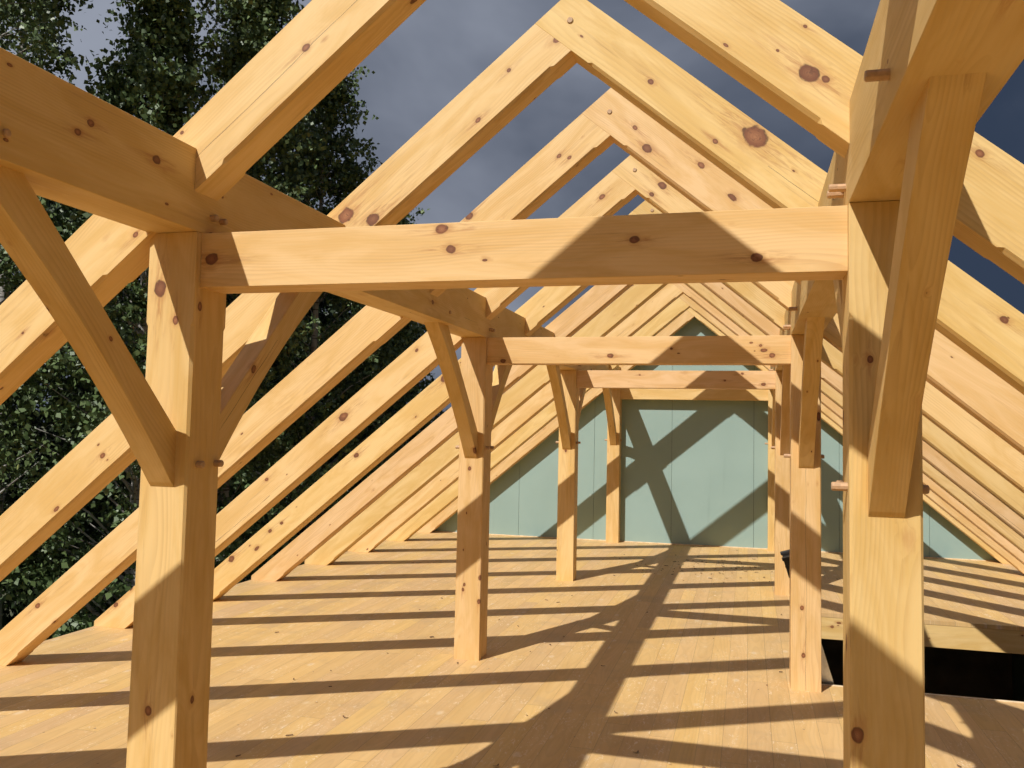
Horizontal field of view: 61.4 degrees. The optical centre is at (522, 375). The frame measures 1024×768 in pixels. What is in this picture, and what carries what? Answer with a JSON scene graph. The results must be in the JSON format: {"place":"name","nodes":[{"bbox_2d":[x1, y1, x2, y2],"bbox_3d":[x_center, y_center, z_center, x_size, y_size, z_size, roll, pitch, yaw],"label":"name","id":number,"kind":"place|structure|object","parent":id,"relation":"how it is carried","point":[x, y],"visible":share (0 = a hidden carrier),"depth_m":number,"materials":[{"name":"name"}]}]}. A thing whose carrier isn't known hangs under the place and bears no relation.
{"place":"outdoors","nodes":[
{"label":"outdoors","id":0,"kind":"place"},
{"bbox_2d":[2,424,452,616],"bbox_3d":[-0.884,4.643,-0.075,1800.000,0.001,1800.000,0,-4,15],"label":"ground","id":1,"kind":"structure","parent":0,"point":[11,614],"depth_m":57.35,"materials":[{"name":"green plant"}]},
{"bbox_2d":[2,286,69,627],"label":"birch tree","id":2,"kind":"object","parent":1,"relation":"on","point":[12,604],"visible":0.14,"depth_m":13.93,"materials":[{"name":"green plant"}]},
{"bbox_2d":[0,0,80,594],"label":"birch tree","id":3,"kind":"object","parent":1,"relation":"on","point":[34,27],"visible":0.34,"depth_m":11.38,"materials":[{"name":"green plant"}]},
{"bbox_2d":[0,0,126,629],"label":"birch tree","id":4,"kind":"object","parent":1,"relation":"on","point":[5,405],"visible":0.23,"depth_m":12.49,"materials":[{"name":"green plant"}]},
{"bbox_2d":[2,268,128,636],"bbox_3d":[-10.258,0.940,15.784,5.715,9.922,6.236,3,-4,-24],"label":"birch tree","id":5,"kind":"object","parent":1,"relation":"on","point":[10,502],"visible":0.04,"depth_m":15.32,"materials":[{"name":"green plant"}]},
{"bbox_2d":[2,197,131,638],"bbox_3d":[-9.602,0.784,17.790,6.110,10.515,6.173,0,-4,15],"label":"birch tree","id":6,"kind":"object","parent":1,"relation":"on","point":[48,204],"visible":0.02,"depth_m":17.11,"materials":[{"name":"green plant"}]},
{"bbox_2d":[3,276,147,638],"bbox_3d":[-8.072,0.660,17.040,6.010,11.170,6.195,-1,-4,36],"label":"birch tree","id":7,"kind":"object","parent":1,"relation":"on","point":[93,511],"visible":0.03,"depth_m":15.60,"materials":[{"name":"green plant"}]},
{"bbox_2d":[0,0,284,639],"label":"birch tree","id":8,"kind":"object","parent":1,"relation":"on","point":[171,90],"visible":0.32,"depth_m":12.33,"materials":[{"name":"green plant"}]},
{"bbox_2d":[83,175,337,575],"bbox_3d":[-6.711,0.777,18.802,6.198,11.357,6.600,0,-4,15],"label":"birch tree","id":9,"kind":"object","parent":1,"relation":"on","point":[255,458],"depth_m":18.28,"materials":[{"name":"green plant"}]},
{"bbox_2d":[102,0,346,583],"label":"birch tree","id":10,"kind":"object","parent":1,"relation":"on","point":[243,48],"visible":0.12,"depth_m":14.28,"materials":[{"name":"green plant"}]},
{"bbox_2d":[230,199,394,580],"bbox_3d":[-5.463,0.925,19.706,5.768,11.153,5.719,-2,-5,41],"label":"birch tree","id":11,"kind":"object","parent":1,"relation":"on","point":[329,312],"visible":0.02,"depth_m":19.54,"materials":[{"name":"green plant"}]},
{"bbox_2d":[217,66,420,582],"bbox_3d":[-3.929,-0.259,16.017,4.960,11.621,4.518,0,-4,15],"label":"birch tree","id":12,"kind":"object","parent":1,"relation":"on","point":[329,116],"visible":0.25,"depth_m":16.08,"materials":[{"name":"green plant"}]},
{"bbox_2d":[256,293,408,530],"bbox_3d":[-4.595,1.257,21.637,5.871,10.844,6.348,2,-4,-19],"label":"birch tree","id":13,"kind":"object","parent":1,"relation":"on","point":[322,314],"visible":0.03,"depth_m":20.67,"materials":[{"name":"green plant"}]},
{"bbox_2d":[298,208,435,524],"bbox_3d":[-2.940,0.983,18.214,3.896,9.456,4.050,0,-4,15],"label":"birch tree","id":14,"kind":"object","parent":1,"relation":"on","point":[404,398],"visible":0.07,"depth_m":17.66,"materials":[{"name":"green plant"}]},
{"bbox_2d":[349,311,453,466],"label":"birch tree","id":15,"kind":"object","parent":1,"relation":"on","point":[438,415],"depth_m":23.74,"materials":[{"name":"green plant"}]},
{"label":"slab","id":16,"kind":"structure","parent":1,"relation":"on","visible":0},
{"bbox_2d":[780,549,833,684],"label":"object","id":17,"kind":"object","parent":16,"relation":"on","point":[826,677],"visible":0.26,"depth_m":6.11,"materials":[{"name":"wood"}]},
{"bbox_2d":[821,639,1012,700],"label":"wall","id":18,"kind":"structure","parent":16,"relation":"on","point":[971,673],"depth_m":12.20,"materials":[{"name":"brown wood"}]},
{"bbox_2d":[1012,653,1023,701],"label":"wall","id":19,"kind":"structure","parent":16,"relation":"on","point":[1018,676],"depth_m":11.77,"materials":[{"name":"black"}]},
{"bbox_2d":[0,532,1023,767],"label":"floor","id":20,"kind":"structure","parent":0,"point":[745,706],"depth_m":6.14,"materials":[{"name":"beige wood"}]},
{"bbox_2d":[126,232,225,767],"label":"post","id":21,"kind":"object","parent":20,"relation":"on","point":[168,717],"visible":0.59,"depth_m":3.14,"materials":[{"name":"brown wood"}]},
{"bbox_2d":[0,166,175,486],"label":"brace","id":22,"kind":"object","parent":21,"relation":"attached to","point":[33,244],"visible":1,"depth_m":2.73,"materials":[{"name":"brown wood"}]},
{"bbox_2d":[219,292,321,459],"bbox_3d":[-1.140,-0.076,3.755,0.100,1.323,0.145,0,-49,15],"label":"brace","id":23,"kind":"object","parent":21,"relation":"attached to","point":[251,365],"visible":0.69,"depth_m":3.69,"materials":[{"name":"brown wood"}]},
{"bbox_2d":[0,47,619,369],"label":"purlin","id":24,"kind":"object","parent":21,"relation":"on","point":[62,141],"visible":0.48,"depth_m":2.87,"materials":[{"name":"brown wood"}]},
{"bbox_2d":[200,205,847,293],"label":"tie beam","id":25,"kind":"structure","parent":21,"relation":"attached to","point":[788,244],"depth_m":2.86,"materials":[{"name":"brown wood"}]},
{"bbox_2d":[0,0,425,404],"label":"rafter","id":26,"kind":"object","parent":20,"relation":"on","point":[298,67],"visible":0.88,"depth_m":3.14,"materials":[{"name":"brown wood"}]},
{"bbox_2d":[0,24,576,581],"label":"rafter","id":27,"kind":"object","parent":20,"relation":"on","point":[478,112],"visible":0.63,"depth_m":4.28,"materials":[{"name":"brown wood"}]},
{"bbox_2d":[0,114,613,665],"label":"rafter","id":28,"kind":"object","parent":20,"relation":"on","point":[574,148],"visible":0.7,"depth_m":5.67,"materials":[{"name":"brown wood"}]},
{"bbox_2d":[94,171,637,628],"bbox_3d":[-1.395,0.365,6.944,5.779,0.229,0.144,-40,-12,9],"label":"rafter","id":29,"kind":"object","parent":20,"relation":"on","point":[611,193],"visible":0.66,"depth_m":6.88,"materials":[{"name":"brown wood"}]},
{"bbox_2d":[213,211,636,600],"bbox_3d":[-1.090,0.442,8.106,5.779,0.229,0.144,-40,-12,9],"label":"rafter","id":30,"kind":"object","parent":20,"relation":"on","point":[539,309],"visible":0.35,"depth_m":8.14,"materials":[{"name":"brown wood"}]},
{"bbox_2d":[251,284,633,580],"bbox_3d":[-0.785,0.519,9.268,5.779,0.229,0.144,-40,-12,9],"label":"rafter","id":31,"kind":"object","parent":20,"relation":"on","point":[570,321],"visible":0.56,"depth_m":9.32,"materials":[{"name":"brown wood"}]},
{"bbox_2d":[454,337,493,660],"bbox_3d":[-0.381,0.941,6.694,0.276,2.471,0.200,0,-4,15],"label":"post","id":32,"kind":"object","parent":20,"relation":"on","point":[471,604],"visible":0.78,"depth_m":6.60,"materials":[{"name":"brown wood"}]},
{"bbox_2d":[424,322,477,458],"bbox_3d":[-0.487,0.089,6.243,0.100,1.323,0.145,0,41,15],"label":"brace","id":33,"kind":"object","parent":32,"relation":"attached to","point":[442,342],"visible":1,"depth_m":6.20,"materials":[{"name":"brown wood"}]},
{"bbox_2d":[491,365,511,431],"bbox_3d":[-0.225,0.155,7.240,0.100,1.323,0.145,0,-49,15],"label":"brace","id":34,"kind":"object","parent":32,"relation":"attached to","point":[500,374],"visible":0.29,"depth_m":7.24,"materials":[{"name":"brown wood"}]},
{"bbox_2d":[305,284,666,564],"bbox_3d":[-0.480,0.596,10.430,5.779,0.229,0.144,-40,-12,9],"label":"rafter","id":35,"kind":"object","parent":20,"relation":"on","point":[536,379],"visible":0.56,"depth_m":10.45,"materials":[{"name":"brown wood"}]},
{"bbox_2d":[348,284,683,551],"bbox_3d":[-0.175,0.673,11.592,5.779,0.229,0.144,-40,-12,9],"label":"rafter","id":36,"kind":"object","parent":20,"relation":"on","point":[654,306],"visible":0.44,"depth_m":11.54,"materials":[{"name":"brown wood"}]},
{"bbox_2d":[386,298,689,540],"bbox_3d":[0.148,0.754,12.823,5.779,0.229,0.144,-40,-12,9],"label":"rafter","id":37,"kind":"object","parent":20,"relation":"on","point":[655,326],"visible":0.45,"depth_m":12.80,"materials":[{"name":"brown wood"}]},
{"bbox_2d":[417,310,694,532],"bbox_3d":[0.434,0.827,13.912,5.779,0.229,0.144,-40,-12,9],"label":"rafter","id":38,"kind":"object","parent":20,"relation":"on","point":[546,432],"visible":0.42,"depth_m":13.90,"materials":[{"name":"brown wood"}]},
{"bbox_2d":[556,370,580,580],"bbox_3d":[0.535,1.172,10.179,0.276,2.471,0.200,0,-4,15],"label":"post","id":39,"kind":"object","parent":20,"relation":"on","point":[566,559],"visible":0.79,"depth_m":10.08,"materials":[{"name":"brown wood"}]},
{"bbox_2d":[546,365,570,449],"bbox_3d":[0.428,0.319,9.729,0.100,1.323,0.145,0,41,15],"label":"brace","id":40,"kind":"object","parent":39,"relation":"attached to","point":[559,398],"visible":0.95,"depth_m":9.71,"materials":[{"name":"brown wood"}]},
{"bbox_2d":[579,388,585,419],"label":"brace","id":41,"kind":"object","parent":39,"relation":"attached to","point":[582,391],"visible":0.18,"depth_m":10.78,"materials":[{"name":"brown wood"}]},
{"bbox_2d":[605,388,621,542],"bbox_3d":[1.448,1.403,13.665,0.272,2.471,0.200,0,-4,15],"label":"post","id":42,"kind":"object","parent":20,"relation":"on","point":[613,490],"visible":0.77,"depth_m":13.56,"materials":[{"name":"brown wood"}]},
{"bbox_2d":[602,388,616,444],"bbox_3d":[1.343,0.550,13.214,0.100,1.323,0.145,0,41,15],"label":"brace","id":43,"kind":"object","parent":42,"relation":"attached to","point":[607,394],"visible":0.82,"depth_m":13.24,"materials":[{"name":"brown wood"}]},
{"bbox_2d":[433,318,998,561],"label":"gable wall","id":44,"kind":"structure","parent":20,"relation":"on","point":[694,472],"depth_m":13.48,"materials":[{"name":"green paint"}]},
{"bbox_2d":[765,390,774,550],"bbox_3d":[3.814,1.413,13.043,0.272,2.471,0.200,0,-4,15],"label":"post","id":45,"kind":"object","parent":20,"relation":"on","point":[771,499],"visible":0.43,"depth_m":12.95,"materials":[{"name":"brown wood"}]},
{"bbox_2d":[621,388,767,400],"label":"tie beam","id":46,"kind":"structure","parent":45,"relation":"attached to","point":[703,394],"depth_m":13.34,"materials":[{"name":"brown wood"}]},
{"bbox_2d":[772,390,774,445],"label":"brace","id":47,"kind":"object","parent":45,"relation":"attached to","point":[773,423],"visible":0.35,"depth_m":12.64,"materials":[{"name":"brown wood"}]},
{"bbox_2d":[535,0,1023,394],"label":"rafter","id":48,"kind":"object","parent":20,"relation":"on","point":[980,323],"visible":0.71,"depth_m":3.86,"materials":[{"name":"brown wood"}]},
{"bbox_2d":[771,371,789,595],"bbox_3d":[2.901,1.182,9.557,0.276,2.471,0.200,0,-4,15],"label":"post","id":49,"kind":"object","parent":20,"relation":"on","point":[782,514],"visible":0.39,"depth_m":9.45,"materials":[{"name":"brown wood"}]},
{"bbox_2d":[577,370,774,389],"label":"tie beam","id":50,"kind":"structure","parent":49,"relation":"attached to","point":[651,379],"depth_m":9.86,"materials":[{"name":"brown wood"}]},
{"bbox_2d":[780,365,789,454],"bbox_3d":[2.795,0.329,9.107,0.100,1.323,0.145,0,41,15],"label":"brace","id":51,"kind":"object","parent":49,"relation":"attached to","point":[785,428],"visible":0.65,"depth_m":9.14,"materials":[{"name":"brown wood"}]},
{"bbox_2d":[582,88,1023,454],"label":"rafter","id":52,"kind":"object","parent":20,"relation":"on","point":[976,389],"visible":0.62,"depth_m":5.04,"materials":[{"name":"brown wood"}]},
{"bbox_2d":[784,335,824,691],"bbox_3d":[1.986,0.951,6.072,0.276,2.471,0.200,0,-4,15],"label":"post","id":53,"kind":"object","parent":20,"relation":"on","point":[805,595],"visible":0.78,"depth_m":5.96,"materials":[{"name":"brown wood"}]},
{"bbox_2d":[487,335,790,364],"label":"tie beam","id":54,"kind":"structure","parent":53,"relation":"attached to","point":[710,350],"depth_m":6.37,"materials":[{"name":"brown wood"}]},
{"bbox_2d":[798,317,824,468],"bbox_3d":[1.879,0.099,5.621,0.100,1.323,0.145,0,41,15],"label":"brace","id":55,"kind":"object","parent":53,"relation":"attached to","point":[813,339],"visible":1,"depth_m":5.58,"materials":[{"name":"brown wood"}]},
{"bbox_2d":[768,0,1023,370],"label":"purlin","id":56,"kind":"object","parent":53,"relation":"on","point":[912,47],"visible":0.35,"depth_m":1.84,"materials":[{"name":"brown wood"}]},
{"bbox_2d":[612,155,1023,492],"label":"rafter","id":57,"kind":"object","parent":20,"relation":"on","point":[975,437],"visible":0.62,"depth_m":5.80,"materials":[{"name":"brown wood"}]},
{"bbox_2d":[624,0,1023,283],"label":"rafter","id":58,"kind":"object","parent":20,"relation":"on","point":[793,65],"visible":0.6,"depth_m":2.62,"materials":[{"name":"brown wood"}]},
{"bbox_2d":[633,200,1023,519],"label":"rafter","id":59,"kind":"object","parent":20,"relation":"on","point":[1009,495],"visible":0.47,"depth_m":6.88,"materials":[{"name":"brown wood"}]},
{"bbox_2d":[687,308,1009,563],"bbox_3d":[4.789,0.770,12.771,6.012,0.229,0.154,41,7,14],"label":"rafter","id":60,"kind":"object","parent":20,"relation":"on","point":[926,500],"visible":0.1,"depth_m":12.33,"materials":[{"name":"brown wood"}]},
{"bbox_2d":[674,283,1023,564],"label":"rafter","id":61,"kind":"object","parent":20,"relation":"on","point":[939,491],"visible":0.12,"depth_m":10.16,"materials":[{"name":"brown wood"}]},
{"bbox_2d":[679,294,1023,573],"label":"rafter","id":62,"kind":"object","parent":20,"relation":"on","point":[931,495],"visible":0.23,"depth_m":11.29,"materials":[{"name":"brown wood"}]},
{"bbox_2d":[684,283,1023,552],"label":"rafter","id":63,"kind":"object","parent":20,"relation":"on","point":[982,513],"visible":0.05,"depth_m":9.07,"materials":[{"name":"brown wood"}]},
{"bbox_2d":[701,282,1023,538],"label":"rafter","id":64,"kind":"object","parent":20,"relation":"on","point":[978,493],"visible":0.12,"depth_m":7.98,"materials":[{"name":"brown wood"}]},
{"bbox_2d":[831,201,929,767],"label":"post","id":65,"kind":"object","parent":20,"relation":"on","point":[883,659],"visible":0.76,"depth_m":2.50,"materials":[{"name":"brown wood"}]},
{"bbox_2d":[833,280,842,349],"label":"brace","id":66,"kind":"object","parent":65,"relation":"attached to","point":[837,284],"visible":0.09,"depth_m":3.34,"materials":[{"name":"brown wood"}]},
{"bbox_2d":[868,72,986,517],"bbox_3d":[0.964,-0.132,2.136,0.100,1.323,0.145,0,41,15],"label":"brace","id":67,"kind":"object","parent":65,"relation":"attached to","point":[944,116],"visible":1,"depth_m":2.01,"materials":[{"name":"brown wood"}]},
{"bbox_2d":[821,617,1023,653],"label":"floor beam","id":68,"kind":"structure","parent":20,"relation":"attached to","point":[976,639],"depth_m":8.17,"materials":[{"name":"brown wood"}]},
{"bbox_2d":[821,684,1023,702],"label":"edge strip","id":69,"kind":"object","parent":20,"relation":"attached to","point":[948,695],"depth_m":5.82,"materials":[{"name":"beige wood"}]},
{"bbox_2d":[0,0,1023,421],"label":"sky","id":70,"kind":"structure","parent":0,"point":[443,46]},
{"bbox_2d":[236,556,961,767],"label":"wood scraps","id":71,"kind":"object","parent":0,"point":[526,714],"visible":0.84,"depth_m":5.40,"materials":[{"name":"beige wood"}]},
{"bbox_2d":[614,554,837,581],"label":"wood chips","id":72,"kind":"object","parent":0,"point":[703,569],"visible":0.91,"depth_m":11.21,"materials":[{"name":"beige wood"}]}
]}

